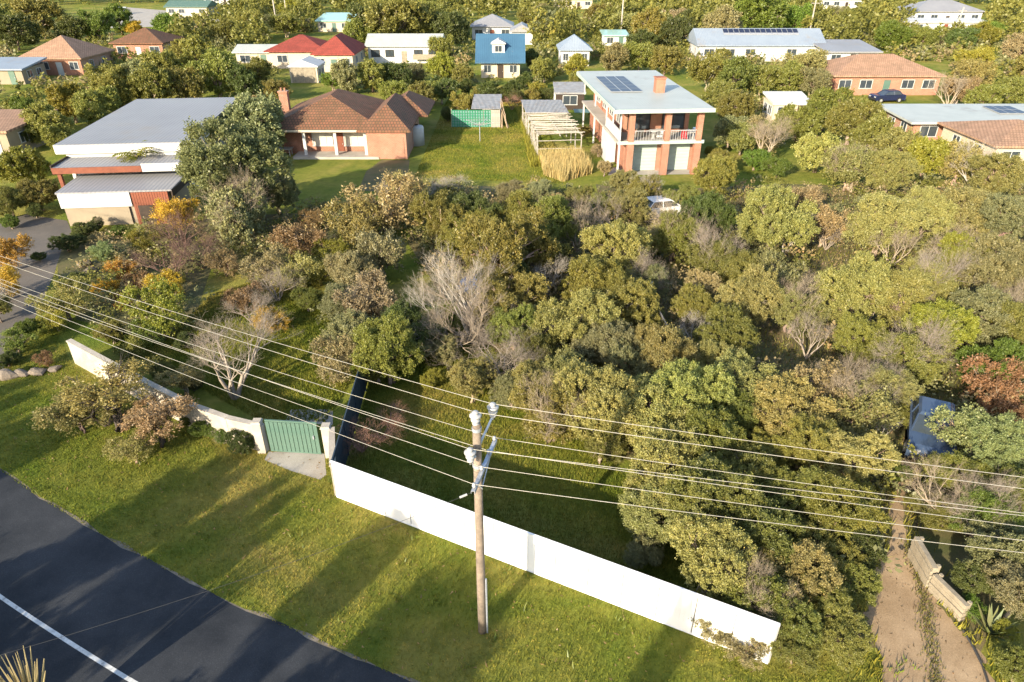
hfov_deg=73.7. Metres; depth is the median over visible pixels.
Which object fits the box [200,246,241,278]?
shrub
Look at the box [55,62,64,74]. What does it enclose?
door
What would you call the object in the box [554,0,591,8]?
cream house
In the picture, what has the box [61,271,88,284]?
shrub
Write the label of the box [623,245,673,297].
bushy tree
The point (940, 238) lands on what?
bare tree
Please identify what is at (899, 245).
bare tree
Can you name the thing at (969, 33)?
bushy tree
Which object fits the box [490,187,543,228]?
bushy tree
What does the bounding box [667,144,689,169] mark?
garage door
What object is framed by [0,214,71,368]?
asphalt drive
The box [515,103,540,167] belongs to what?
long grass
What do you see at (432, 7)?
bushy tree
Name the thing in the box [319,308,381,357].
bushy tree
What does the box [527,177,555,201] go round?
bushy tree
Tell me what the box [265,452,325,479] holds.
concrete apron
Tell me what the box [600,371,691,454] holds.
bushy tree
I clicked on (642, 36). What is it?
bushy tree
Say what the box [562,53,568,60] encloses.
window
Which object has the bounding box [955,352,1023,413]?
bushy tree
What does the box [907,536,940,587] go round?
retaining wall
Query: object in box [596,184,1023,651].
forest floor
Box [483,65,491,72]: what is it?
window
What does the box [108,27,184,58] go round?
ridge house
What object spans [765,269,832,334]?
bushy tree
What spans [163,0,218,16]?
green roof house
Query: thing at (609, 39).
window
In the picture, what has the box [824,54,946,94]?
tan roof house
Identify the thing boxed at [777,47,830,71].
bushy tree
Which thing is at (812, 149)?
bushy tree
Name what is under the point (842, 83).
window
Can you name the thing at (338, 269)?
bushy tree
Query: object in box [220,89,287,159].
bushy tree
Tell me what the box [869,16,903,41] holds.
bushy tree
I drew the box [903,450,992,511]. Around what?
bare tree
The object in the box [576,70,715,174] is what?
two storey house
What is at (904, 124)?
window
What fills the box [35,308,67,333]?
shrub
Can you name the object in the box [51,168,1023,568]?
undergrowth
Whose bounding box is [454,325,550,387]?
bare shrub
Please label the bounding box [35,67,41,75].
window
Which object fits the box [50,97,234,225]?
modern house
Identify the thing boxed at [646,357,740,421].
bushy tree
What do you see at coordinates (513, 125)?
back lawn grass
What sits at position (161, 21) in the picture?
bushy tree
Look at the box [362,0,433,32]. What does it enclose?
bushy tree
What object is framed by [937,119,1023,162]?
corner roof house
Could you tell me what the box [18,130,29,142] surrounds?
window
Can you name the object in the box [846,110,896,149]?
bushy tree
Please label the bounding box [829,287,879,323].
bare tree
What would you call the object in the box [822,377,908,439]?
bushy tree
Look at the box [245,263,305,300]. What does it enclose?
bare shrub
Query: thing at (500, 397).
shrub
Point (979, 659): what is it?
drive edging
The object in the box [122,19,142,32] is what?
bushy tree
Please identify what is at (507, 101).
bare shrub
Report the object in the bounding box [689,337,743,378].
bushy tree
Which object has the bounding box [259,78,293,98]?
bushy tree
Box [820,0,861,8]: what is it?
white house
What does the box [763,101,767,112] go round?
window
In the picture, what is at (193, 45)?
bushy tree
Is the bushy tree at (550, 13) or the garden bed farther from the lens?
the bushy tree at (550, 13)
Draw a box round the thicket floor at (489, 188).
[408,184,698,533]
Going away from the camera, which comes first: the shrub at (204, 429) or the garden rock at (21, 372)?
the shrub at (204, 429)
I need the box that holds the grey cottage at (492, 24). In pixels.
[470,14,513,39]
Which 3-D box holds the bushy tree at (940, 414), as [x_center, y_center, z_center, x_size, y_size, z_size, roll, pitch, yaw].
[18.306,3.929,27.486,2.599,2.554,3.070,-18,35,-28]
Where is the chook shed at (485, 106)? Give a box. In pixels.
[451,94,501,126]
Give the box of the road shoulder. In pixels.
[3,470,419,681]
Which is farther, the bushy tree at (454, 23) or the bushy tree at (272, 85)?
the bushy tree at (454, 23)
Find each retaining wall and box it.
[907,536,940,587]
[928,573,972,621]
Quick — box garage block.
[899,18,985,29]
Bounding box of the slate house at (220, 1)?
[213,0,234,3]
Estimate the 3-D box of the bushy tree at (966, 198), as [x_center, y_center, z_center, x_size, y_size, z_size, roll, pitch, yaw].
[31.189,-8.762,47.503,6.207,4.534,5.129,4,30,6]
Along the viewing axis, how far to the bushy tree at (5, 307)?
38.07 m
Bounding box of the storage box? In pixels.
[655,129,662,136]
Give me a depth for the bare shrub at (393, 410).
30.56 m
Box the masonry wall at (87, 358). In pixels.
[66,339,269,451]
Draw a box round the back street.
[120,19,218,22]
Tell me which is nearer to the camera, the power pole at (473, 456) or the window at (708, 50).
the power pole at (473, 456)
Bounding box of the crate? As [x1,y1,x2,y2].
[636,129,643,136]
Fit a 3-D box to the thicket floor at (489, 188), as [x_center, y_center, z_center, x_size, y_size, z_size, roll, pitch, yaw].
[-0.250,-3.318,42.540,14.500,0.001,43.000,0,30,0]
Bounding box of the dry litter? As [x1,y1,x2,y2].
[426,190,1023,606]
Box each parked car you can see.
[647,195,681,220]
[868,89,905,102]
[902,395,956,466]
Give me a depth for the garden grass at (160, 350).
35.26 m
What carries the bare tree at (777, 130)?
on the ground at (322, 178)
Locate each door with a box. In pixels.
[7,71,17,83]
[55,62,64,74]
[65,206,133,225]
[135,47,141,54]
[138,205,155,223]
[291,68,304,82]
[303,68,316,82]
[332,23,336,31]
[336,133,344,150]
[379,137,404,158]
[401,51,406,62]
[497,64,502,77]
[525,34,529,44]
[632,144,656,170]
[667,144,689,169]
[767,49,773,60]
[882,80,890,89]
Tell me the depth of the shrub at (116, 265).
43.18 m
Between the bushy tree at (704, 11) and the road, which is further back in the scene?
the bushy tree at (704, 11)
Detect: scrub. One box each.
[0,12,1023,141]
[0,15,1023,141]
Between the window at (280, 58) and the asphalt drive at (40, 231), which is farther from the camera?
the window at (280, 58)
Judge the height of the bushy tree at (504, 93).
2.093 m
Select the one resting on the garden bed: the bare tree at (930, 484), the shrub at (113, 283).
the shrub at (113, 283)
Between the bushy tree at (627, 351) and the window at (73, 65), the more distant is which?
the window at (73, 65)
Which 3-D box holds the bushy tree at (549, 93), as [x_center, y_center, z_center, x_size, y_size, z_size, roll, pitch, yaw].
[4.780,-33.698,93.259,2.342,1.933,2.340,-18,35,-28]
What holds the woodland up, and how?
on the ground at (322, 178)
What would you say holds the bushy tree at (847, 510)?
on the forest floor at (946, 555)
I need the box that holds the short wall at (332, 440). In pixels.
[329,427,336,495]
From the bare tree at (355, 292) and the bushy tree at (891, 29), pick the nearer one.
the bare tree at (355, 292)
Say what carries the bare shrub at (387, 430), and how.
on the ground at (322, 178)
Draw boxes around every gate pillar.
[250,418,266,453]
[320,422,331,457]
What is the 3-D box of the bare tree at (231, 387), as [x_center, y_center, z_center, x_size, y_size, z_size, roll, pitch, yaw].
[-12.537,0.492,31.577,5.526,4.514,5.605,-5,30,-8]
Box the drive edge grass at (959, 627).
[847,458,1009,681]
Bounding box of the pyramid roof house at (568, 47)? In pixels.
[556,34,592,65]
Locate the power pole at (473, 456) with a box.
[464,402,498,634]
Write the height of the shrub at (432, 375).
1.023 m
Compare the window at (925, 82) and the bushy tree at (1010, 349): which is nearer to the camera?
the bushy tree at (1010, 349)
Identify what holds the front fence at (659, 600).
on the ground at (322, 178)
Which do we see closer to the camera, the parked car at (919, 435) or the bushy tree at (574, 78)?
the parked car at (919, 435)
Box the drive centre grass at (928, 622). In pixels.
[897,539,946,681]
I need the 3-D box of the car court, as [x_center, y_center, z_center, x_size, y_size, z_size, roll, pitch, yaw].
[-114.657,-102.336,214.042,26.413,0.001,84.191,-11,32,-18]
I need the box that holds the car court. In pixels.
[111,7,189,27]
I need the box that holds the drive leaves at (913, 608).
[869,504,983,681]
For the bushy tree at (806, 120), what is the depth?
72.32 m
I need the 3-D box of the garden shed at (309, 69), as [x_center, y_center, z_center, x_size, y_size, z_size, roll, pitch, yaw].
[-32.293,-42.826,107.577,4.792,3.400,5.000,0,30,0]
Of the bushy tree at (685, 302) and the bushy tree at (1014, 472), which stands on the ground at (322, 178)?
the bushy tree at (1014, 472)
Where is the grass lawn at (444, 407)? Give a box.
[348,328,742,636]
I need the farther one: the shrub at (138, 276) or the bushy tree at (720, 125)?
the bushy tree at (720, 125)
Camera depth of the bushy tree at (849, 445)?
25.58 m
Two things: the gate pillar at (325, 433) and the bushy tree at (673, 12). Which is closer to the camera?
the gate pillar at (325, 433)
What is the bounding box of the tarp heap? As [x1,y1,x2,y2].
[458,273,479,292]
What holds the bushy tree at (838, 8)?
on the ground at (322, 178)
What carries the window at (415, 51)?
in the white cottage at (396, 47)
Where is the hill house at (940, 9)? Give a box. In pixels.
[898,0,984,18]
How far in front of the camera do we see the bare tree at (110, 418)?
30.20 m
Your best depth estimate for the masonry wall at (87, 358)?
30.21 m
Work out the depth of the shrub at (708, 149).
69.30 m
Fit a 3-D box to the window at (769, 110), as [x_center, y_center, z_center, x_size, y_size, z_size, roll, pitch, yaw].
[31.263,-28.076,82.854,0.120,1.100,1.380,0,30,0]
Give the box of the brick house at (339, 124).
[273,87,434,158]
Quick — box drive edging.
[962,630,988,681]
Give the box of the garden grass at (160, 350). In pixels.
[91,271,347,421]
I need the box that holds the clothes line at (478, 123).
[466,118,492,135]
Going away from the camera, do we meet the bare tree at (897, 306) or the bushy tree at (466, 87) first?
the bare tree at (897, 306)
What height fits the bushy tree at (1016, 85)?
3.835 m
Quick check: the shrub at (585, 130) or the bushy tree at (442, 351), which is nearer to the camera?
the bushy tree at (442, 351)
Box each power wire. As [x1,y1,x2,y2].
[0,287,1023,526]
[1,256,1023,477]
[1,279,1020,512]
[1,283,1023,515]
[1,299,1023,552]
[2,262,1023,488]
[2,294,1023,540]
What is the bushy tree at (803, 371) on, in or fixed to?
on the forest floor at (946, 555)
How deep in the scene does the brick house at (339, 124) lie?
68.72 m
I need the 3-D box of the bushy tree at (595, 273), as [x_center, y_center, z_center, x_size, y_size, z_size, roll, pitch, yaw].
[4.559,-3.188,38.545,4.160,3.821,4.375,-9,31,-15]
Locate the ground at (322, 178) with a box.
[0,0,1023,681]
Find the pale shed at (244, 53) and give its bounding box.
[231,44,277,63]
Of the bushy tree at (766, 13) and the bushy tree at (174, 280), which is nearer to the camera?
the bushy tree at (174, 280)
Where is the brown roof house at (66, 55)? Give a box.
[18,35,114,74]
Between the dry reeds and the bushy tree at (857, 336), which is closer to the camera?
the bushy tree at (857, 336)
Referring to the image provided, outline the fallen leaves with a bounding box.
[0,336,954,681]
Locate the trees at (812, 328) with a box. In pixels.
[426,188,1023,612]
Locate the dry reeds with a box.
[538,145,593,181]
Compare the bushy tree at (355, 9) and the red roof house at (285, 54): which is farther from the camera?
the bushy tree at (355, 9)
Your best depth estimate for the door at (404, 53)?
124.00 m
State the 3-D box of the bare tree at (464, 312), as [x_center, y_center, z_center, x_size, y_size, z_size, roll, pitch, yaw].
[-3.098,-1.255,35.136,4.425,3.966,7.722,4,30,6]
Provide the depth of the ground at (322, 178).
26.15 m
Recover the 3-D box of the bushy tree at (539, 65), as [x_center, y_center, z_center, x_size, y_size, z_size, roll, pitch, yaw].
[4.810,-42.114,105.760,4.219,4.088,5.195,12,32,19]
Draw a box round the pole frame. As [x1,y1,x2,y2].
[521,100,582,153]
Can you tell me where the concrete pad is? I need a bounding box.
[287,409,332,424]
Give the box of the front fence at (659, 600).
[330,460,780,663]
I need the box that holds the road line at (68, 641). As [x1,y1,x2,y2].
[0,594,137,681]
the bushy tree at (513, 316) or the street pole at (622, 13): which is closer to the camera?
the bushy tree at (513, 316)
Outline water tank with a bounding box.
[413,124,424,145]
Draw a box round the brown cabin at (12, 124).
[0,109,57,154]
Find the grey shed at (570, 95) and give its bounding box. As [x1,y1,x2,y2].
[553,82,585,109]
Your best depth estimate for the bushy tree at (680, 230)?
44.46 m
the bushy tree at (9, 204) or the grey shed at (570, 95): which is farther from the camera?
the grey shed at (570, 95)
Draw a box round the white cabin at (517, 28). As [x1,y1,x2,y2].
[510,22,532,44]
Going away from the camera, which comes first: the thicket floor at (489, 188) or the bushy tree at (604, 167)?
the thicket floor at (489, 188)
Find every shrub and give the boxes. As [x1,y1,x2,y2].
[0,214,19,228]
[0,326,38,357]
[0,351,22,367]
[11,317,42,335]
[25,202,43,217]
[29,252,46,260]
[31,160,51,174]
[31,350,54,367]
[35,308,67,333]
[47,232,88,250]
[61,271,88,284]
[69,222,98,236]
[85,213,105,230]
[85,240,118,261]
[89,278,121,292]
[91,319,129,344]
[99,426,157,463]
[102,257,138,278]
[105,225,127,236]
[111,334,145,358]
[112,291,132,310]
[115,230,206,279]
[120,270,154,294]
[122,230,134,239]
[125,228,159,253]
[128,313,170,346]
[144,206,209,249]
[147,357,175,378]
[172,331,195,350]
[174,229,226,268]
[178,416,190,427]
[182,375,203,390]
[187,420,216,437]
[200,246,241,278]
[213,427,233,444]
[214,286,279,322]
[218,279,265,314]
[223,428,255,454]
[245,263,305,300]
[250,306,292,335]
[288,286,322,311]
[297,207,327,230]
[303,261,331,287]
[309,237,350,261]
[336,415,391,456]
[353,412,408,440]
[376,400,408,424]
[418,180,439,195]
[419,367,447,389]
[429,174,458,190]
[447,173,469,191]
[447,356,498,402]
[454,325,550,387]
[487,370,518,410]
[503,94,520,109]
[576,126,591,136]
[590,143,601,156]
[704,146,713,154]
[742,148,771,170]
[761,156,793,177]
[815,215,853,249]
[879,457,915,482]
[904,487,936,510]
[962,590,988,623]
[991,618,1020,641]
[993,395,1023,423]
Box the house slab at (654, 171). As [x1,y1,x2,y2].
[608,168,698,174]
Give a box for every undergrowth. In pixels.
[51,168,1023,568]
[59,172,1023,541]
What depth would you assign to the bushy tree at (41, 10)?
153.16 m
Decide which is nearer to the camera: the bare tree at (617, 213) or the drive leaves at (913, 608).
the drive leaves at (913, 608)
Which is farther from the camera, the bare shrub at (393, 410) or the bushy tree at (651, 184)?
the bushy tree at (651, 184)
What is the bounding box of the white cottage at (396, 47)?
[365,33,444,62]
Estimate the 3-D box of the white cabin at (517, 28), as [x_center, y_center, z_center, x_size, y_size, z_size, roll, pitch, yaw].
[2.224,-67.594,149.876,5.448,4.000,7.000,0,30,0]
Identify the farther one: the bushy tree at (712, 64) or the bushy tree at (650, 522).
the bushy tree at (712, 64)
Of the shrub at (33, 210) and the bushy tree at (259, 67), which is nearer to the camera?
the shrub at (33, 210)
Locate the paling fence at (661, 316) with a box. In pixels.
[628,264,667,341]
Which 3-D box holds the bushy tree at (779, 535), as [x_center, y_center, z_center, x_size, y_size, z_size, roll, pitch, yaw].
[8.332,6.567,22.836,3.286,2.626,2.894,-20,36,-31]
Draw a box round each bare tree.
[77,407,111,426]
[101,398,144,431]
[185,303,303,399]
[341,280,376,317]
[352,205,403,241]
[381,237,512,339]
[408,251,505,367]
[413,272,488,366]
[457,296,524,345]
[525,316,554,338]
[528,256,576,298]
[550,195,609,254]
[582,190,627,224]
[677,309,719,339]
[742,112,797,164]
[780,308,835,358]
[782,212,815,254]
[807,348,884,408]
[822,138,879,191]
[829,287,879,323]
[855,412,902,436]
[868,220,920,267]
[894,290,936,317]
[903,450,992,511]
[921,221,990,279]
[926,70,967,103]
[944,140,1007,184]
[982,276,1023,306]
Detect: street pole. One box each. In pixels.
[620,0,623,29]
[810,0,819,26]
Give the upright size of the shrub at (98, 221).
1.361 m
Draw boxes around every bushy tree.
[0,6,12,31]
[0,12,44,50]
[0,144,51,184]
[0,185,27,216]
[0,232,34,269]
[0,264,21,299]
[0,281,13,322]
[4,0,69,38]
[6,177,59,210]
[8,95,40,108]
[18,100,76,144]
[20,130,36,142]
[24,273,99,325]
[38,122,73,149]
[44,81,89,123]
[52,14,87,39]
[69,85,121,125]
[76,8,117,38]
[83,63,127,90]
[97,71,142,107]
[102,2,134,34]
[114,275,189,336]
[120,57,150,88]
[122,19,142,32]
[126,61,173,98]
[136,48,181,68]
[141,268,184,295]
[148,196,201,242]
[150,12,179,32]
[151,358,208,397]
[159,65,207,97]
[164,37,196,58]
[179,33,216,74]
[182,46,236,96]
[196,159,273,247]
[198,61,242,91]
[209,17,239,46]
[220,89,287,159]
[225,64,259,94]
[234,10,267,39]
[238,241,292,288]
[240,55,272,84]
[249,164,301,214]
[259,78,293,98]
[263,13,287,32]
[265,221,327,261]
[266,10,301,37]
[267,250,322,290]
[277,0,299,16]
[308,333,355,387]
[316,282,369,320]
[319,71,338,90]
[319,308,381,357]
[320,194,386,250]
[320,249,375,295]
[329,57,359,91]
[331,265,403,318]
[339,167,431,237]
[342,17,377,43]
[346,1,389,37]
[350,309,425,385]
[353,226,406,278]
[355,357,393,383]
[357,57,385,91]
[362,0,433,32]
[377,79,406,98]
[378,297,447,345]
[381,61,413,85]
[386,169,431,210]
[405,62,425,81]
[407,80,436,100]
[408,189,465,245]
[409,0,449,32]
[420,333,462,366]
[424,80,442,101]
[425,51,454,80]
[426,9,470,49]
[428,34,454,56]
[429,74,462,104]
[432,300,464,335]
[433,65,449,78]
[433,209,501,262]
[440,106,452,120]
[447,190,504,227]
[448,62,474,83]
[449,91,473,109]
[452,204,560,294]
[458,77,473,94]
[472,84,480,94]
[473,249,535,294]
[473,262,551,328]
[475,80,499,93]
[485,302,536,349]
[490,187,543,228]
[495,178,524,201]
[497,87,508,101]
[502,79,520,101]
[507,89,524,105]
[507,214,572,278]
[508,367,587,445]
[510,328,557,367]
[511,358,559,397]
[515,9,535,24]
[516,71,533,90]
[523,87,540,99]
[525,47,539,66]
[526,80,547,98]
[526,344,598,401]
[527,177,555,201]
[529,57,555,82]
[529,287,627,350]
[532,8,568,32]
[533,3,548,12]
[535,193,586,243]
[536,4,564,12]
[538,87,553,99]
[547,356,643,445]
[551,192,569,206]
[557,252,632,305]
[562,184,595,212]
[564,53,588,77]
[568,72,582,81]
[569,317,640,366]
[578,218,653,277]
[578,414,628,464]
[582,3,612,22]
[583,191,613,224]
[592,275,664,329]
[597,160,613,176]
[599,40,629,70]
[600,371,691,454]
[602,186,656,223]
[604,337,659,377]
[608,169,637,190]
[610,10,639,33]
[617,483,689,546]
[620,420,717,517]
[621,527,666,570]
[622,40,654,70]
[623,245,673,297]
[624,28,657,44]
[624,167,664,196]
[630,6,672,44]
[631,321,701,383]
[636,224,675,257]
[639,0,652,12]
[645,192,711,261]
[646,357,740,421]
[649,44,689,74]
[656,14,696,47]
[661,7,686,16]
[661,456,765,537]
[662,183,700,205]
[664,504,758,606]
[668,281,716,325]
[677,8,703,26]
[678,406,748,461]
[679,188,737,232]
[681,266,722,303]
[684,216,750,281]
[685,48,729,91]
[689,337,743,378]
[690,154,739,198]
[691,302,761,359]
[691,617,731,648]
[699,78,737,104]
[700,3,743,27]
[700,5,712,14]
[704,348,785,413]
[704,387,759,435]
[707,147,737,160]
[712,114,749,147]
[712,548,802,632]
[713,439,782,499]
[714,89,757,119]
[714,263,783,325]
[715,492,808,569]
[716,48,731,59]
[716,55,758,92]
[720,247,765,281]
[723,632,771,673]
[724,121,760,154]
[731,0,791,27]
[734,181,821,249]
[744,370,841,441]
[745,64,782,94]
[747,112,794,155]
[748,424,800,468]
[751,537,846,610]
[753,577,824,647]
[755,247,808,302]
[759,464,831,521]
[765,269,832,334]
[767,618,822,673]
[772,59,809,90]
[772,102,823,141]
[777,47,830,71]
[778,411,847,468]
[779,183,826,210]
[783,2,812,27]
[786,516,869,575]
[790,130,840,172]
[790,356,858,423]
[791,568,856,619]
[796,472,892,540]
[798,66,832,96]
[806,199,855,246]
[806,427,903,480]
[807,86,854,130]
[808,251,896,319]
[813,594,877,672]
[821,142,883,191]
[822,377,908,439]
[823,98,884,144]
[826,4,848,16]
[832,309,902,365]
[834,525,887,578]
[835,558,882,611]
[840,189,932,257]
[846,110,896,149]
[854,265,933,331]
[854,352,925,411]
[862,148,923,191]
[866,309,964,384]
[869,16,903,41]
[869,126,922,156]
[874,18,915,49]
[898,182,960,248]
[898,296,981,355]
[898,404,909,428]
[901,240,982,302]
[903,135,953,179]
[911,24,943,46]
[920,449,994,496]
[920,483,967,531]
[924,401,997,467]
[929,183,1005,238]
[934,138,984,185]
[935,230,991,282]
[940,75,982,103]
[941,27,983,46]
[942,281,1017,346]
[944,463,1023,538]
[947,57,997,84]
[949,558,1014,597]
[951,44,996,63]
[953,336,1023,389]
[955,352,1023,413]
[957,231,1023,302]
[959,410,1023,474]
[961,82,1010,103]
[961,514,1023,575]
[965,151,1023,193]
[968,20,1002,44]
[976,192,1023,252]
[980,557,1023,621]
[981,299,1023,347]
[986,462,1023,515]
[990,639,1023,681]
[991,20,1009,38]
[992,75,1023,103]
[998,32,1023,59]
[1011,53,1023,72]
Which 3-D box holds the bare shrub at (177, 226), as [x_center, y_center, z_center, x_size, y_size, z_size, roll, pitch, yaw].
[-22.626,-7.874,46.718,4.755,3.780,5.160,-11,32,-18]
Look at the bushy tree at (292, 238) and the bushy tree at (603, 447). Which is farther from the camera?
the bushy tree at (292, 238)
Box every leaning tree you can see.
[26,389,124,436]
[52,350,160,430]
[117,392,199,447]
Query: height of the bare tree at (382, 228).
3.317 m
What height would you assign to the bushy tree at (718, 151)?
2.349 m
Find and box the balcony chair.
[681,131,686,138]
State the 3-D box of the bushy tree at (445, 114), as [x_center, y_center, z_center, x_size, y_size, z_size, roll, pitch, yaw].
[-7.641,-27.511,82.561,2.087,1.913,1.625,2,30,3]
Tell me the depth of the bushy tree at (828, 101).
76.52 m
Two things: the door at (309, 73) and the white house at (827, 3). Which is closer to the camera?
the door at (309, 73)
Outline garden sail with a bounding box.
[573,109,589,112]
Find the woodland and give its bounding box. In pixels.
[0,0,1023,48]
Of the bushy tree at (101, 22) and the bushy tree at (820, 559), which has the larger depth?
the bushy tree at (101, 22)
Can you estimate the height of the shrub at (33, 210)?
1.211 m
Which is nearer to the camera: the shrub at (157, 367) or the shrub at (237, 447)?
the shrub at (237, 447)
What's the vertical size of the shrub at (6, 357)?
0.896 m
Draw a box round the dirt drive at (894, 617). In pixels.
[861,474,995,681]
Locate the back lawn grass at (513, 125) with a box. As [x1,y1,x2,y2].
[415,98,566,183]
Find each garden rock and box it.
[0,369,18,380]
[13,369,29,376]
[27,367,46,375]
[47,365,61,371]
[77,259,92,267]
[84,267,97,272]
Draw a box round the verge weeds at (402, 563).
[0,343,921,681]
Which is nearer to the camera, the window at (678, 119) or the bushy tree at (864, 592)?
the bushy tree at (864, 592)
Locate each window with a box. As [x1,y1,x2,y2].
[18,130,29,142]
[26,69,33,77]
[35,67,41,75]
[39,62,49,69]
[69,62,79,69]
[116,46,127,52]
[149,46,159,52]
[239,55,250,61]
[277,55,287,61]
[311,132,333,145]
[320,23,326,27]
[343,132,363,145]
[371,50,379,56]
[385,50,394,56]
[414,50,422,53]
[475,29,482,34]
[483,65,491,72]
[495,45,501,51]
[501,29,508,33]
[509,65,516,72]
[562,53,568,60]
[563,95,577,104]
[607,37,613,42]
[616,114,620,123]
[626,113,650,129]
[660,113,685,128]
[703,49,714,55]
[745,49,755,55]
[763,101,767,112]
[767,104,772,115]
[786,49,796,55]
[831,54,841,58]
[837,80,851,88]
[858,80,872,88]
[900,80,914,88]
[900,120,907,131]
[919,125,938,136]
[921,80,935,88]
[951,134,960,144]
[1003,151,1021,162]
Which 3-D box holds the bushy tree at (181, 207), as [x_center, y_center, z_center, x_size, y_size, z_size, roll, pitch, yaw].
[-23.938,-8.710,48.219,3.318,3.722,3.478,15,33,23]
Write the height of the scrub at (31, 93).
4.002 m
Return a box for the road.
[0,468,410,681]
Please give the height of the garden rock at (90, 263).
0.412 m
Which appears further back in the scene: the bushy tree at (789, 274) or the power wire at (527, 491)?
the bushy tree at (789, 274)
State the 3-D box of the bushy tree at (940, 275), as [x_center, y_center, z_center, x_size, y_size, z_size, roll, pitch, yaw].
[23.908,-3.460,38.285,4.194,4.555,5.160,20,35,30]
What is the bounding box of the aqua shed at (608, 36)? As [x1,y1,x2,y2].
[600,30,627,46]
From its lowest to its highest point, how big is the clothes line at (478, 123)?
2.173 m
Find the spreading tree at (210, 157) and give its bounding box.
[172,114,294,201]
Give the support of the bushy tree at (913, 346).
on the forest floor at (946, 555)
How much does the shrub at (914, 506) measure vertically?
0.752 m
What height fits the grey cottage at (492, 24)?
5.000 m
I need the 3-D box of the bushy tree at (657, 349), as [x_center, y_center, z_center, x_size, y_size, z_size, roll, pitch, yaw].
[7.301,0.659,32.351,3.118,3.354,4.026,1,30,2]
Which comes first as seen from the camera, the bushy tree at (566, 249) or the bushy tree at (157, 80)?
the bushy tree at (566, 249)
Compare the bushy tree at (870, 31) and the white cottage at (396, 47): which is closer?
the white cottage at (396, 47)
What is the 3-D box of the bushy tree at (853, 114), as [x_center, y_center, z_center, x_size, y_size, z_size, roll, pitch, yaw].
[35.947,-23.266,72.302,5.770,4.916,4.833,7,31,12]
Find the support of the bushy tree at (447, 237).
on the thicket floor at (489, 188)
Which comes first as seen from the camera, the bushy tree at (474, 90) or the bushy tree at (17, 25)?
the bushy tree at (474, 90)
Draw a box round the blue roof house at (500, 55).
[475,34,524,77]
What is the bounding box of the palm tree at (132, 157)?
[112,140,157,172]
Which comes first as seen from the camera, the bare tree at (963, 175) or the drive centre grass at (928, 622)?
the drive centre grass at (928, 622)
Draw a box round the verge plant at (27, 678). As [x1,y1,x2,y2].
[0,646,45,681]
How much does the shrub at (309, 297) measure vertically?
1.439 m
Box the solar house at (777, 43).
[686,28,825,60]
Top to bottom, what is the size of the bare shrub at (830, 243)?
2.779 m
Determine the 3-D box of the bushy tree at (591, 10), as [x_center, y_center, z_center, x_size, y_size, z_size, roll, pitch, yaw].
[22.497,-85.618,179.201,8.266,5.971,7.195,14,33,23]
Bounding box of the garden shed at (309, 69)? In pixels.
[287,55,324,82]
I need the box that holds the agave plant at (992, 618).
[968,602,1020,641]
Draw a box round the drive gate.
[264,419,321,453]
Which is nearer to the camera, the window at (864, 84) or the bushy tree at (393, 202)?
the bushy tree at (393, 202)
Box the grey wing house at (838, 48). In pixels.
[813,39,882,59]
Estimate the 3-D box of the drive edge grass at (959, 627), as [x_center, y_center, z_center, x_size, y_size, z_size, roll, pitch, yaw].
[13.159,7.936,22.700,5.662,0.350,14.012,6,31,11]
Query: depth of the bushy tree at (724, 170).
54.58 m
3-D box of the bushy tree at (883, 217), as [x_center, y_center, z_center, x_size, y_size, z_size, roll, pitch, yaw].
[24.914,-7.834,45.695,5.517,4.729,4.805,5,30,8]
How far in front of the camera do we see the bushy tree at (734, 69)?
93.55 m
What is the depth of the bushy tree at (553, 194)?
53.01 m
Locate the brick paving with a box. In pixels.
[359,160,409,191]
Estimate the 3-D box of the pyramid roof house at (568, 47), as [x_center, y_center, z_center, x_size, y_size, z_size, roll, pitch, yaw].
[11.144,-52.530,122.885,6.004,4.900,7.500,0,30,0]
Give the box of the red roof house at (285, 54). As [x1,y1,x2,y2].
[263,33,365,71]
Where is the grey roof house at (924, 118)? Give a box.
[882,104,1023,140]
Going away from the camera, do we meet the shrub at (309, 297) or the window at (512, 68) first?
the shrub at (309, 297)
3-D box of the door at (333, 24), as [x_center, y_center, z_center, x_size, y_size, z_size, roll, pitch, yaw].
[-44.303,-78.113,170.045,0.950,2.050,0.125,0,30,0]
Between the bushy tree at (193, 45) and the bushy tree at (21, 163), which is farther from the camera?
the bushy tree at (193, 45)
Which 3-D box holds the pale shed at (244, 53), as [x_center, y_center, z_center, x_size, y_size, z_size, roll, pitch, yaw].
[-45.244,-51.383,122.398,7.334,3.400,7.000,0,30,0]
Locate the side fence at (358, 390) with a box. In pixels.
[331,360,369,494]
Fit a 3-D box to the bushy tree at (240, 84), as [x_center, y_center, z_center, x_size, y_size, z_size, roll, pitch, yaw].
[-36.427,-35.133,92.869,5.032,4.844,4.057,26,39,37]
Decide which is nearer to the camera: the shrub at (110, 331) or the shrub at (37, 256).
the shrub at (110, 331)
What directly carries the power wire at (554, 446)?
attached to the power pole at (473, 456)
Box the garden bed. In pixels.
[58,213,337,341]
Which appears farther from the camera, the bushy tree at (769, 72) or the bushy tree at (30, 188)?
the bushy tree at (769, 72)
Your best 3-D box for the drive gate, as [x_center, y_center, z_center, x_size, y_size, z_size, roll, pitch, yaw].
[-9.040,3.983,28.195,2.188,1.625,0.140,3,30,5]

